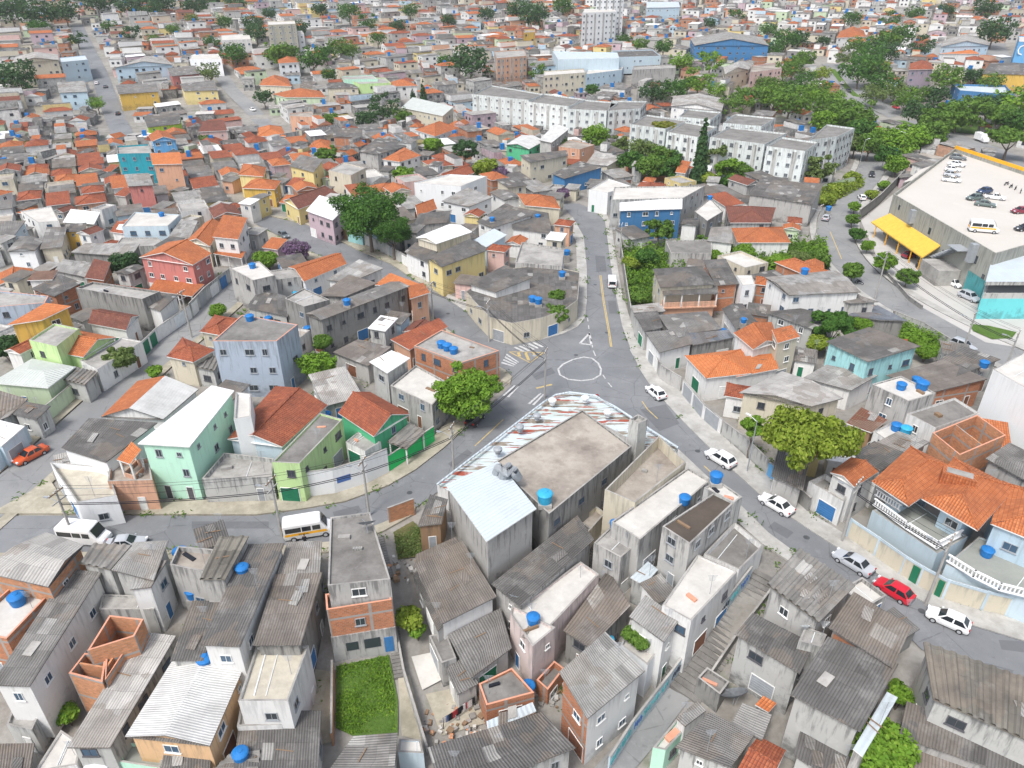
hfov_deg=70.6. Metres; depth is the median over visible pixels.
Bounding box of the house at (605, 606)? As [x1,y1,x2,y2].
[563,573,630,663]
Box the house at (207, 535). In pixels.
[193,513,228,548]
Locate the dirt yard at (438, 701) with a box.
[426,689,484,734]
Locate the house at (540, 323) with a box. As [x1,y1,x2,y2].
[466,266,579,344]
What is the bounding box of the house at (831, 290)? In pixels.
[763,270,860,319]
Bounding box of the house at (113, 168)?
[102,164,120,173]
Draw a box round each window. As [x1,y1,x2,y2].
[2,312,10,317]
[12,692,26,702]
[23,423,32,430]
[39,351,46,357]
[42,422,48,431]
[43,670,54,687]
[51,318,61,323]
[68,635,77,651]
[72,388,78,395]
[80,749,100,757]
[88,606,97,621]
[98,512,110,521]
[113,370,119,378]
[122,722,129,739]
[130,231,137,235]
[134,272,140,279]
[138,693,148,710]
[154,449,163,457]
[160,577,168,591]
[162,656,171,672]
[163,744,181,754]
[176,452,182,457]
[182,469,190,477]
[186,278,192,283]
[195,596,204,600]
[203,375,211,382]
[214,442,219,453]
[217,719,226,741]
[219,349,227,355]
[219,655,233,663]
[229,424,233,434]
[237,683,242,693]
[244,349,255,355]
[248,632,254,649]
[249,385,258,390]
[250,367,257,373]
[262,349,268,355]
[263,285,270,291]
[264,713,279,720]
[269,367,276,373]
[287,470,296,477]
[293,354,297,363]
[294,695,299,713]
[315,601,319,615]
[319,739,322,760]
[326,324,332,331]
[335,429,341,441]
[346,641,358,650]
[351,587,367,597]
[355,617,366,627]
[357,312,363,319]
[364,637,380,648]
[374,331,378,338]
[378,374,384,383]
[391,425,396,434]
[398,393,404,401]
[419,594,423,607]
[420,403,424,411]
[433,358,440,366]
[446,269,451,275]
[455,266,460,272]
[484,359,488,366]
[519,638,525,652]
[545,643,550,651]
[549,684,557,700]
[551,760,559,767]
[553,516,560,527]
[572,639,584,651]
[572,708,580,725]
[578,496,584,507]
[595,736,602,749]
[596,711,605,726]
[601,477,606,487]
[603,559,611,570]
[617,716,626,730]
[624,693,629,701]
[664,553,673,565]
[666,535,675,548]
[668,745,676,760]
[674,624,685,636]
[694,538,700,550]
[694,759,702,767]
[707,525,714,537]
[721,589,727,602]
[724,510,730,522]
[732,406,740,412]
[747,650,762,666]
[756,402,764,409]
[777,605,788,619]
[778,319,783,325]
[783,342,789,349]
[783,356,788,362]
[792,297,798,302]
[797,326,803,333]
[822,614,830,628]
[835,483,845,494]
[848,363,854,371]
[867,368,873,375]
[878,412,886,418]
[884,397,892,406]
[901,359,909,366]
[912,424,918,434]
[922,686,929,704]
[942,516,958,531]
[943,715,966,732]
[1000,541,1018,554]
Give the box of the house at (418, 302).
[375,273,429,321]
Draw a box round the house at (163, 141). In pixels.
[149,129,177,152]
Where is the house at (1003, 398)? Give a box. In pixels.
[977,353,1023,448]
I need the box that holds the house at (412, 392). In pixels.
[390,365,450,433]
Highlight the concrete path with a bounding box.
[398,675,426,740]
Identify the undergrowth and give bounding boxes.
[622,232,830,304]
[623,236,830,304]
[623,246,826,289]
[820,174,865,198]
[900,318,946,356]
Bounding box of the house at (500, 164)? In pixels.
[477,158,504,166]
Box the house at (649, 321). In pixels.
[634,311,662,349]
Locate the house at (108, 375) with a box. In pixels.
[80,337,147,390]
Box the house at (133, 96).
[116,83,160,110]
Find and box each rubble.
[387,555,415,583]
[422,695,484,743]
[534,683,562,708]
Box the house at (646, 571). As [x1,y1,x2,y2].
[629,557,657,605]
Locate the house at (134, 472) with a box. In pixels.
[108,442,160,509]
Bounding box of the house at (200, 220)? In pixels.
[181,214,204,228]
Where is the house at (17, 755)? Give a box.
[0,743,38,767]
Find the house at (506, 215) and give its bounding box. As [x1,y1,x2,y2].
[477,203,531,244]
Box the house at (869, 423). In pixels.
[846,407,887,448]
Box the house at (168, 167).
[150,152,186,195]
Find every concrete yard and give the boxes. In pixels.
[312,669,330,743]
[412,653,440,689]
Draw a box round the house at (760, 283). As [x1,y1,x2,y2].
[753,276,766,303]
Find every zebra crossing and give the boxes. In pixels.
[502,354,517,365]
[503,385,518,396]
[514,342,543,351]
[528,393,543,404]
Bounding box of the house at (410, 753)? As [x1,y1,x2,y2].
[398,739,424,767]
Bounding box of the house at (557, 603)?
[510,561,598,688]
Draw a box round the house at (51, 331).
[7,303,80,365]
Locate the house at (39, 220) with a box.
[21,206,60,239]
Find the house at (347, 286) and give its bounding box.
[320,275,376,303]
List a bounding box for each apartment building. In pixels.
[138,385,235,498]
[213,315,305,396]
[267,21,305,56]
[472,85,543,126]
[494,49,526,83]
[528,94,585,129]
[568,99,617,134]
[581,9,615,46]
[596,0,623,38]
[607,100,646,134]
[628,115,688,157]
[663,122,716,167]
[678,109,720,132]
[707,127,785,176]
[722,114,775,131]
[763,137,817,181]
[809,124,854,177]
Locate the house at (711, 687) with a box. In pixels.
[694,667,728,712]
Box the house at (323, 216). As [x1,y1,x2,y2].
[306,195,348,244]
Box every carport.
[149,279,203,308]
[387,422,425,463]
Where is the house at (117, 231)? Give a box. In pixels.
[110,221,127,239]
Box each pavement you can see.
[0,302,242,529]
[0,398,495,515]
[0,399,82,473]
[0,507,415,559]
[252,225,511,383]
[269,215,438,293]
[446,217,586,338]
[599,213,1023,640]
[678,449,794,560]
[809,152,1001,367]
[852,170,1023,350]
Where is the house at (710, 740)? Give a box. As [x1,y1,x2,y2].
[675,712,754,767]
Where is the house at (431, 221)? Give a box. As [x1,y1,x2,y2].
[414,210,451,233]
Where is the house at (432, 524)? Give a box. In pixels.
[417,494,447,550]
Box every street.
[0,282,237,515]
[71,25,132,135]
[216,68,273,126]
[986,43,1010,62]
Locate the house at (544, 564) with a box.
[492,515,593,635]
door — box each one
[22,736,37,752]
[136,355,141,368]
[137,497,148,509]
[163,485,173,498]
[165,600,173,620]
[186,487,195,497]
[256,488,265,500]
[291,376,295,386]
[311,685,315,703]
[320,619,323,635]
[384,636,394,651]
[417,415,422,428]
[428,536,436,547]
[450,681,454,701]
[461,290,464,299]
[515,650,519,669]
[660,662,666,681]
[666,574,673,586]
[674,357,679,368]
[796,366,803,376]
[908,565,920,583]
[934,579,945,596]
[963,395,969,404]
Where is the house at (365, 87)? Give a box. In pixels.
[353,77,390,93]
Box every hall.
[13,52,61,87]
[611,49,660,73]
[631,64,675,88]
[670,93,723,122]
[690,32,768,63]
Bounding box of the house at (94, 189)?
[81,185,106,203]
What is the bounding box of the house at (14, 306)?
[0,291,50,327]
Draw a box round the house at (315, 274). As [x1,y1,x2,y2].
[288,252,346,294]
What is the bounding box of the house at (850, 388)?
[803,364,877,409]
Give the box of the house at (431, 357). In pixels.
[414,330,499,381]
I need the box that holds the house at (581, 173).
[552,161,601,189]
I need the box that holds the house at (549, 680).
[536,661,563,704]
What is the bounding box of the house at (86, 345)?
[68,331,116,367]
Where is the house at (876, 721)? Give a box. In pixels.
[847,692,897,767]
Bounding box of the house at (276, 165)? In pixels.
[267,158,291,179]
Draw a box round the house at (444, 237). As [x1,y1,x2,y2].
[416,224,471,252]
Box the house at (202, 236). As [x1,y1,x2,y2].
[188,218,218,266]
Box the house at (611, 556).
[592,528,632,593]
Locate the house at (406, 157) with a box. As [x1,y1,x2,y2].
[382,147,420,172]
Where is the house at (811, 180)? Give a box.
[804,177,819,182]
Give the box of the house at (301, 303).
[285,288,329,328]
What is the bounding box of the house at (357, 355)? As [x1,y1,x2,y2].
[333,339,390,383]
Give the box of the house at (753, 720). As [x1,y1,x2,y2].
[732,703,771,757]
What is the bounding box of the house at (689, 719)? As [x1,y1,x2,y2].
[676,701,705,754]
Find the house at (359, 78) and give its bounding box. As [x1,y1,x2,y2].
[342,75,377,83]
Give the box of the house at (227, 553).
[200,535,248,601]
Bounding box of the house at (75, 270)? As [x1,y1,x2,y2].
[55,259,91,285]
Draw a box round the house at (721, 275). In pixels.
[703,259,738,311]
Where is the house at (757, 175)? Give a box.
[744,170,781,180]
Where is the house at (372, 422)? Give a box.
[338,391,409,461]
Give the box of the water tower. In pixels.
[627,414,647,463]
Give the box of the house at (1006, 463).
[985,442,1023,486]
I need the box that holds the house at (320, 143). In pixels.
[310,139,331,150]
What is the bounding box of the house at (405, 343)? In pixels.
[390,318,447,369]
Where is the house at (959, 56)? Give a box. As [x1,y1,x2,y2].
[939,50,978,62]
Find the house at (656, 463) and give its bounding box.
[601,436,685,534]
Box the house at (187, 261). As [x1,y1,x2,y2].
[139,239,214,298]
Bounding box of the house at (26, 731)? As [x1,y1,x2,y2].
[6,712,50,755]
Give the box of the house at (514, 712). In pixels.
[486,702,535,728]
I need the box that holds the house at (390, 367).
[369,350,409,403]
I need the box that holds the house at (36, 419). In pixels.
[13,397,55,438]
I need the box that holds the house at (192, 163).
[182,159,204,176]
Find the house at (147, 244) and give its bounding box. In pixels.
[118,237,161,255]
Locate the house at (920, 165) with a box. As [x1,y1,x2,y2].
[910,161,932,174]
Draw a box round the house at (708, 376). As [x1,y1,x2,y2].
[685,349,778,400]
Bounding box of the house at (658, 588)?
[639,570,673,605]
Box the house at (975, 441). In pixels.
[926,415,1005,471]
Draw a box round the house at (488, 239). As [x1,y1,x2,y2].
[474,229,506,265]
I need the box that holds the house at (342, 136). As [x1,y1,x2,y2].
[333,127,362,152]
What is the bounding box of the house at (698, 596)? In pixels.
[661,554,736,672]
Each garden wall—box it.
[0,425,31,470]
[45,384,74,418]
[142,305,191,354]
[188,268,231,317]
[253,124,337,147]
[307,448,388,495]
[330,660,334,745]
[343,228,347,239]
[347,231,363,244]
[363,234,429,274]
[387,498,414,522]
[388,426,434,470]
[394,614,427,755]
[608,566,752,767]
[620,240,630,315]
[630,307,661,375]
[659,365,681,390]
[681,380,722,432]
[711,589,769,671]
[721,421,770,473]
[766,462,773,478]
[797,490,811,510]
[823,177,855,189]
[845,518,1014,614]
[858,168,906,218]
[884,270,922,309]
[893,310,950,340]
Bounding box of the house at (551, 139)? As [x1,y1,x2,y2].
[539,123,568,152]
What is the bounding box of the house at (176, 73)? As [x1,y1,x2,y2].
[167,66,199,88]
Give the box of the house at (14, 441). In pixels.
[0,420,29,466]
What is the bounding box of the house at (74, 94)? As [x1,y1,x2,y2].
[57,81,90,109]
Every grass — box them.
[335,655,395,734]
[393,521,421,557]
[951,122,992,134]
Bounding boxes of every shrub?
[0,334,18,361]
[56,700,79,726]
[145,364,162,377]
[208,303,227,316]
[251,250,277,269]
[313,334,332,350]
[395,605,422,631]
[407,624,426,640]
[620,625,632,641]
[621,256,640,268]
[628,629,642,646]
[630,289,652,304]
[634,635,650,651]
[663,252,668,262]
[700,171,719,183]
[711,249,720,258]
[719,174,732,186]
[766,252,791,268]
[788,249,811,260]
[806,334,828,351]
[807,248,831,265]
[818,192,837,205]
[826,182,847,194]
[842,170,860,180]
[853,316,873,329]
[864,190,879,198]
[877,180,890,190]
[887,678,915,709]
[898,326,927,344]
[914,343,938,361]
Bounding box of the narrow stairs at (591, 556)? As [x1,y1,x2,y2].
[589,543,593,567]
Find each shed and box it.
[0,199,16,218]
[0,213,15,220]
[0,247,5,267]
[0,266,32,287]
[0,287,14,291]
[0,324,12,332]
[0,328,15,336]
[13,201,37,217]
[16,190,44,207]
[17,207,36,219]
[18,181,44,200]
[21,173,47,192]
[23,166,51,181]
[26,226,34,236]
[32,261,59,274]
[44,180,76,194]
[45,190,71,209]
[48,184,76,205]
[50,168,71,180]
[53,441,70,463]
[54,174,78,189]
[54,204,76,222]
[70,307,96,332]
[72,322,81,330]
[75,172,98,194]
[82,181,107,201]
[92,170,106,181]
[98,171,117,182]
[104,173,121,192]
[104,239,118,242]
[106,224,114,237]
[109,175,127,200]
[114,187,132,205]
[115,203,143,220]
[149,174,154,185]
[149,201,175,209]
[150,207,177,213]
[152,185,168,202]
[169,186,189,199]
[172,189,202,208]
[176,198,201,202]
[183,170,188,184]
[185,165,212,177]
[189,172,211,177]
[189,175,218,192]
[200,185,222,192]
[200,190,228,213]
[209,201,232,207]
[218,166,239,183]
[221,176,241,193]
[231,203,241,216]
[241,163,269,178]
[248,227,268,249]
[262,237,287,261]
[270,172,286,179]
[276,253,306,268]
[277,177,290,194]
[279,195,295,212]
[286,177,304,194]
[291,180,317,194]
[298,325,312,354]
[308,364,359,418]
[321,175,329,185]
[323,161,338,176]
[344,182,370,197]
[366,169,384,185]
[369,182,391,194]
[373,177,390,183]
[378,165,395,182]
[385,309,410,335]
[387,239,404,251]
[395,206,415,224]
[396,195,421,217]
[402,318,429,332]
[413,166,438,177]
[453,274,480,299]
[461,224,477,239]
[464,223,478,236]
[505,171,531,180]
[505,234,528,257]
[523,179,551,194]
[549,184,564,191]
[565,183,580,201]
[586,178,604,186]
[587,183,598,197]
[601,168,633,183]
[614,179,635,186]
[615,225,650,250]
[642,177,656,181]
[643,171,666,181]
[685,258,704,266]
[690,183,720,203]
[706,176,720,185]
[707,191,744,219]
[711,184,742,195]
[723,382,750,418]
[734,194,749,205]
[747,302,770,321]
[752,269,782,295]
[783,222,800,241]
[787,216,802,225]
[792,340,817,376]
[805,258,823,268]
[806,452,818,477]
[823,456,855,476]
[844,576,886,607]
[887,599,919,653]
[897,173,912,187]
[936,340,969,360]
[983,418,1010,447]
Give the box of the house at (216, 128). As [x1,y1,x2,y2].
[199,120,227,139]
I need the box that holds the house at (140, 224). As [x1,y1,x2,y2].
[122,212,180,239]
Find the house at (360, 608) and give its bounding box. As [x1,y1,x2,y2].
[325,512,397,661]
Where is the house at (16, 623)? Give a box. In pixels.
[0,590,46,669]
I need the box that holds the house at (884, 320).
[848,305,907,336]
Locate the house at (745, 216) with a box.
[724,206,775,232]
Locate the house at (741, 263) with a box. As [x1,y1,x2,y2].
[717,251,768,276]
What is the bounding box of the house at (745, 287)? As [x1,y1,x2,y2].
[734,275,754,307]
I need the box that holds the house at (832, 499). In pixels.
[806,457,878,525]
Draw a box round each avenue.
[822,64,1023,166]
[822,78,882,122]
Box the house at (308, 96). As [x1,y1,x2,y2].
[272,88,325,104]
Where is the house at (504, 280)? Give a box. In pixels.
[469,265,532,297]
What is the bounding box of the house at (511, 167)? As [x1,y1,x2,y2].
[505,164,517,171]
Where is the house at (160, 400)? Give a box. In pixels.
[101,376,197,429]
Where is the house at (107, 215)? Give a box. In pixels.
[91,203,118,229]
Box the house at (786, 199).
[749,179,823,226]
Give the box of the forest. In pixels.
[29,0,247,6]
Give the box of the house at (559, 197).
[547,191,565,216]
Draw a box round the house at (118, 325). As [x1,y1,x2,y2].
[88,308,142,340]
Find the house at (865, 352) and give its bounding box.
[824,327,919,398]
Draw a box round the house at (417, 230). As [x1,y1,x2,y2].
[404,223,425,250]
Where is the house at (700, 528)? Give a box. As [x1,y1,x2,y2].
[656,493,732,587]
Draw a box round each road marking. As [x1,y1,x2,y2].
[475,420,502,445]
[510,352,543,361]
[557,357,601,380]
[579,333,591,344]
[599,275,610,346]
[601,276,611,346]
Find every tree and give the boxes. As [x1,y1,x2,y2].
[0,0,28,26]
[0,57,38,88]
[13,0,63,24]
[24,20,52,32]
[46,0,81,26]
[66,30,87,48]
[81,0,110,17]
[86,96,105,114]
[100,19,117,30]
[101,346,138,368]
[107,251,141,272]
[113,0,143,12]
[118,25,143,39]
[140,1,165,14]
[143,0,175,11]
[146,33,159,40]
[164,23,179,33]
[179,0,208,13]
[184,13,198,20]
[195,62,220,79]
[198,134,208,139]
[202,34,220,45]
[213,15,232,27]
[218,42,248,67]
[240,14,264,29]
[243,22,267,45]
[252,89,274,109]
[260,6,275,18]
[262,42,293,65]
[280,42,299,56]
[281,238,310,258]
[292,19,310,35]
[295,351,336,380]
[296,45,328,70]
[310,2,327,15]
[314,46,338,67]
[314,145,337,160]
[320,68,337,78]
[322,112,337,123]
[325,36,352,56]
[326,181,406,252]
[336,3,362,26]
[345,43,360,59]
[355,110,377,124]
[357,13,377,28]
[367,91,400,119]
[369,31,386,48]
[372,215,411,259]
[388,18,406,30]
[391,166,414,177]
[392,106,412,121]
[401,1,419,20]
[410,89,415,98]
[420,80,427,99]
[422,137,443,150]
[431,360,503,420]
[436,53,452,63]
[439,13,455,25]
[446,43,493,78]
[451,139,478,161]
[471,158,497,175]
[478,6,495,19]
[491,165,510,174]
[504,0,532,15]
[518,0,550,25]
[528,63,546,77]
[546,303,568,323]
[548,289,565,299]
[552,0,574,14]
[556,187,569,198]
[581,123,610,145]
[585,83,599,94]
[611,135,627,149]
[615,32,633,41]
[616,150,644,173]
[627,138,657,156]
[631,38,649,49]
[633,154,665,177]
[635,247,660,267]
[638,80,670,104]
[644,219,674,246]
[647,144,674,162]
[651,120,675,128]
[653,38,673,54]
[657,155,681,176]
[658,77,686,102]
[668,51,695,76]
[670,150,682,158]
[680,74,696,93]
[683,65,717,93]
[689,117,709,183]
[695,234,708,239]
[698,50,726,72]
[703,17,716,26]
[705,81,727,96]
[707,144,727,164]
[714,157,744,176]
[717,95,745,114]
[725,85,761,113]
[728,9,746,18]
[732,162,754,176]
[732,243,757,255]
[740,415,765,457]
[746,83,778,109]
[755,76,774,87]
[758,21,777,34]
[759,403,865,474]
[760,85,788,110]
[762,75,789,94]
[766,40,785,52]
[769,84,815,118]
[772,27,802,52]
[775,61,795,80]
[783,58,806,79]
[784,78,811,94]
[791,49,816,63]
[793,29,810,46]
[794,69,817,83]
[795,82,827,110]
[804,91,846,112]
[804,154,839,178]
[807,79,833,93]
[809,108,843,129]
[809,309,857,351]
[811,65,832,80]
[815,36,830,46]
[819,104,859,126]
[825,87,847,99]
[827,98,878,123]
[834,45,858,62]
[837,53,884,88]
[840,10,863,26]
[842,262,864,281]
[845,35,866,50]
[845,214,860,226]
[846,118,878,136]
[847,201,861,212]
[849,227,866,242]
[850,133,861,158]
[850,716,921,767]
[851,44,890,65]
[856,32,889,54]
[856,132,887,160]
[859,82,888,106]
[860,240,875,252]
[863,59,892,87]
[868,70,906,101]
[868,126,897,138]
[870,39,905,61]
[872,251,898,272]
[873,145,902,170]
[877,10,901,23]
[879,28,903,43]
[879,129,919,153]
[883,79,906,100]
[883,155,909,176]
[890,89,920,113]
[891,21,921,46]
[894,268,921,286]
[895,123,932,146]
[900,96,940,122]
[902,85,930,110]
[904,5,926,17]
[907,34,936,52]
[915,102,962,128]
[915,120,953,144]
[919,85,951,105]
[924,63,965,87]
[936,98,984,132]
[937,2,956,15]
[961,68,984,83]
[961,94,996,126]
[972,0,1003,16]
[975,13,1020,48]
[975,71,1006,86]
[976,92,1006,119]
[978,103,1021,128]
[983,125,1023,160]
[993,85,1023,108]
[996,107,1023,141]
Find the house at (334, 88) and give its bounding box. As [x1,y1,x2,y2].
[326,82,358,101]
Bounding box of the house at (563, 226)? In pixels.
[553,219,574,246]
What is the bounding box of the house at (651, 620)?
[629,595,677,687]
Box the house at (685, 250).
[664,240,711,267]
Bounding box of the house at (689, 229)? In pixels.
[680,218,698,239]
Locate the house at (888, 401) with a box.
[865,376,935,425]
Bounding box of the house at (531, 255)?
[515,242,563,269]
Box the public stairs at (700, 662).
[661,569,771,702]
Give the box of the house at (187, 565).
[170,544,212,609]
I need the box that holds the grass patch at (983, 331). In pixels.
[970,324,1015,338]
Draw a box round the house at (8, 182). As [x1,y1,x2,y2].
[0,173,17,194]
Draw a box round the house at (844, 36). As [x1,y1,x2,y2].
[836,26,865,47]
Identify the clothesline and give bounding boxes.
[443,696,475,728]
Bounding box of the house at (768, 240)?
[731,227,790,257]
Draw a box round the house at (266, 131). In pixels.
[257,125,285,138]
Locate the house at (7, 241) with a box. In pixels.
[0,234,17,264]
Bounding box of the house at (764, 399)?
[737,371,842,429]
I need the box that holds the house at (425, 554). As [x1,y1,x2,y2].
[415,522,458,571]
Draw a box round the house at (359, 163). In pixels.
[344,161,367,169]
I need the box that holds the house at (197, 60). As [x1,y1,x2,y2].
[190,54,224,75]
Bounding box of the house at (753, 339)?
[733,318,799,373]
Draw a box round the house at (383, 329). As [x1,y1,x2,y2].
[368,312,397,350]
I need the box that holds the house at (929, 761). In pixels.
[908,752,965,767]
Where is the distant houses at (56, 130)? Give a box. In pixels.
[0,0,1023,175]
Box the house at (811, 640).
[796,621,829,681]
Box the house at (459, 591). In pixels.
[414,541,496,647]
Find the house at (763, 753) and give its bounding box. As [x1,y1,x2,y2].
[738,739,785,767]
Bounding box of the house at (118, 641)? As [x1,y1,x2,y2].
[69,615,149,713]
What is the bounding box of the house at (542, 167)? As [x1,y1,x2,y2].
[520,150,567,182]
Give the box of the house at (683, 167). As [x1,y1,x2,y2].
[675,160,690,177]
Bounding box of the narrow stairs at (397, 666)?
[391,613,404,679]
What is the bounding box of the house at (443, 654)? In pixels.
[429,634,456,686]
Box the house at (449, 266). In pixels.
[427,239,486,296]
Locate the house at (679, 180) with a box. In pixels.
[664,175,696,185]
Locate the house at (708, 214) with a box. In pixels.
[693,200,722,239]
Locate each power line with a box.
[49,474,271,504]
[269,455,362,492]
[361,422,450,472]
[431,282,488,310]
[450,347,546,437]
[492,310,545,358]
[857,477,954,549]
[886,252,973,321]
[974,309,1018,341]
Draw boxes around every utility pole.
[43,486,69,524]
[172,290,192,337]
[255,474,282,536]
[346,455,369,511]
[429,281,433,320]
[436,421,454,469]
[477,299,489,341]
[532,347,547,397]
[612,223,622,257]
[812,204,823,239]
[838,476,863,540]
[874,250,889,298]
[924,532,955,605]
[960,310,977,343]
[1002,329,1021,360]
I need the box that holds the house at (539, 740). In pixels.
[428,712,575,767]
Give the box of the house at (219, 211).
[208,202,241,221]
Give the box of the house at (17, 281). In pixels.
[1,269,33,293]
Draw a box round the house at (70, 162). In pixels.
[52,157,77,173]
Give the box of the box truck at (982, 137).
[973,132,988,142]
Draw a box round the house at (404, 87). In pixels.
[391,79,416,99]
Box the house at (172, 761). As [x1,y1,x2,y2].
[161,755,210,767]
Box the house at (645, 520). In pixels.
[610,467,741,584]
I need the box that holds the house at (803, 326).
[765,307,831,347]
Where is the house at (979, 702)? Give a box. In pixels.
[911,641,1023,765]
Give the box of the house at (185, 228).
[168,219,197,239]
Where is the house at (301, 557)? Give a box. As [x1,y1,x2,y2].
[277,541,323,604]
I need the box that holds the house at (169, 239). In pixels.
[154,236,184,246]
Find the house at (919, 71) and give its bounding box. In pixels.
[906,60,933,90]
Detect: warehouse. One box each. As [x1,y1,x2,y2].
[115,56,172,82]
[445,461,535,594]
[552,51,619,75]
[585,66,623,88]
[646,2,679,18]
[722,61,753,88]
[938,34,988,58]
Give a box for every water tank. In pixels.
[6,590,26,608]
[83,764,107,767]
[171,545,185,555]
[184,592,193,609]
[195,652,210,665]
[231,744,248,762]
[234,562,248,574]
[245,313,253,321]
[248,262,255,268]
[303,325,312,343]
[342,298,351,307]
[437,340,445,348]
[442,342,451,351]
[449,346,457,354]
[489,216,494,222]
[524,679,535,699]
[526,611,539,625]
[529,295,535,304]
[534,296,542,306]
[537,488,552,509]
[559,270,565,279]
[564,249,569,261]
[679,493,690,505]
[708,470,723,488]
[739,317,746,328]
[799,267,809,275]
[824,205,831,215]
[891,421,902,431]
[896,381,907,390]
[900,424,912,434]
[913,376,922,382]
[915,379,929,391]
[978,359,990,371]
[980,545,995,558]
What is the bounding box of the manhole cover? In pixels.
[918,608,924,613]
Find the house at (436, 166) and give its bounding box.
[428,161,442,174]
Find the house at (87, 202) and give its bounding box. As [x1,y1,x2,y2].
[75,193,105,210]
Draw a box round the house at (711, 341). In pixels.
[689,320,734,354]
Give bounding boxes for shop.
[436,391,678,510]
[949,84,1014,100]
[982,62,1023,91]
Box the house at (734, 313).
[721,303,756,348]
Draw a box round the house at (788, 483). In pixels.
[770,450,807,507]
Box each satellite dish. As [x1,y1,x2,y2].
[358,519,375,532]
[721,687,747,703]
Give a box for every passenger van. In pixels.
[54,518,112,544]
[282,511,329,541]
[967,218,999,233]
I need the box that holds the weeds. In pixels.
[10,213,941,711]
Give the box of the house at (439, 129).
[415,121,457,138]
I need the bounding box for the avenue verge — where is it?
[831,69,916,125]
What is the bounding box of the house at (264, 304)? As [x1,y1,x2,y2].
[246,292,287,322]
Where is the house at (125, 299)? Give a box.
[76,282,161,331]
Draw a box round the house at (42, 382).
[0,358,75,404]
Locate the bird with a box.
[800,623,810,629]
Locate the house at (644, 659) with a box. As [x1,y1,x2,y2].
[621,620,654,696]
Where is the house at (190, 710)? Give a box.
[125,661,242,767]
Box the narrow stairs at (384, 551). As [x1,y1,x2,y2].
[377,534,393,579]
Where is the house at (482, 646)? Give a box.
[448,608,511,695]
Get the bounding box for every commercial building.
[59,55,92,81]
[494,410,631,549]
[543,68,585,95]
[1011,36,1023,62]
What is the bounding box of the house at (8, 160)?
[0,158,14,165]
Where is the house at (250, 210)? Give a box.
[238,198,261,223]
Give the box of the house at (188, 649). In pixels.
[170,601,219,665]
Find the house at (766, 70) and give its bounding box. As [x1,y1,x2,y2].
[748,63,781,90]
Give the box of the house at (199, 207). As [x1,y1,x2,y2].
[177,200,210,221]
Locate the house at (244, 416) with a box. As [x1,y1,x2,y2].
[234,392,257,455]
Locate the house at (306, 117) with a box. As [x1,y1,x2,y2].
[289,111,312,131]
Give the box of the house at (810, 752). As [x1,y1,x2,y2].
[793,731,852,767]
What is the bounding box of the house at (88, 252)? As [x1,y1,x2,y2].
[71,243,143,272]
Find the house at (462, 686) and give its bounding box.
[446,659,478,711]
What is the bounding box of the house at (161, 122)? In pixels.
[143,113,182,132]
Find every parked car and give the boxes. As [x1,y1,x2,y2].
[11,443,49,465]
[106,533,148,544]
[278,230,289,238]
[464,412,484,427]
[645,384,666,400]
[704,448,737,469]
[757,492,795,516]
[821,214,829,220]
[831,547,876,577]
[857,194,866,200]
[868,171,874,177]
[872,575,916,605]
[901,250,916,258]
[924,605,972,634]
[943,170,960,177]
[944,165,960,171]
[947,160,965,166]
[949,153,966,160]
[950,336,976,349]
[951,279,961,287]
[957,289,979,302]
[965,193,984,200]
[974,199,996,207]
[976,186,993,193]
[1010,206,1023,213]
[1013,223,1023,231]
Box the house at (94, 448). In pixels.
[50,418,156,526]
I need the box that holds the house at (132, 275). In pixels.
[114,264,148,288]
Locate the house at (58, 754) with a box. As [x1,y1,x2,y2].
[36,730,82,767]
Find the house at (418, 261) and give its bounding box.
[405,242,437,282]
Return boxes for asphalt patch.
[192,521,268,527]
[333,506,361,516]
[448,449,471,466]
[532,368,554,379]
[595,256,606,271]
[608,301,616,312]
[640,404,679,430]
[769,521,792,537]
[999,640,1023,651]
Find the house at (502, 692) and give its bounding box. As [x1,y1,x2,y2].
[479,668,533,727]
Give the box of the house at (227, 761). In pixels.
[215,750,259,767]
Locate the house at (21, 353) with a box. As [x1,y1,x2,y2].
[4,338,35,368]
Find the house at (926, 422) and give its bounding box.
[904,398,978,452]
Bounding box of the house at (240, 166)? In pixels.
[239,162,259,169]
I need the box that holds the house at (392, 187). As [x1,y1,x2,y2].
[383,182,411,205]
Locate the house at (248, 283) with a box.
[229,261,277,308]
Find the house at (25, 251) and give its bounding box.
[6,236,45,268]
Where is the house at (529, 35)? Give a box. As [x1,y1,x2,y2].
[523,29,534,45]
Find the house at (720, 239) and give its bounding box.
[707,226,732,254]
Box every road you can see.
[0,203,1023,675]
[817,153,1023,363]
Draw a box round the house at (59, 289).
[31,274,81,314]
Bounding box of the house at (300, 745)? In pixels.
[234,710,322,767]
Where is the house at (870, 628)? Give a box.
[829,592,910,667]
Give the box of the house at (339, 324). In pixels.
[306,281,409,354]
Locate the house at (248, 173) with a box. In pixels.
[238,163,266,196]
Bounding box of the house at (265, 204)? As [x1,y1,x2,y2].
[250,193,271,217]
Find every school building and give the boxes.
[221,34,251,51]
[401,97,452,125]
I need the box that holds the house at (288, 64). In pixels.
[278,56,300,75]
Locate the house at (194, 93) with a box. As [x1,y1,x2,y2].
[180,80,218,104]
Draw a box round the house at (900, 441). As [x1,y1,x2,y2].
[878,431,929,451]
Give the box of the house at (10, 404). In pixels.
[0,388,27,424]
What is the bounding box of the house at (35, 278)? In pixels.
[27,270,57,293]
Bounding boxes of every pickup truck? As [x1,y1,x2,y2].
[941,175,961,182]
[984,192,1005,200]

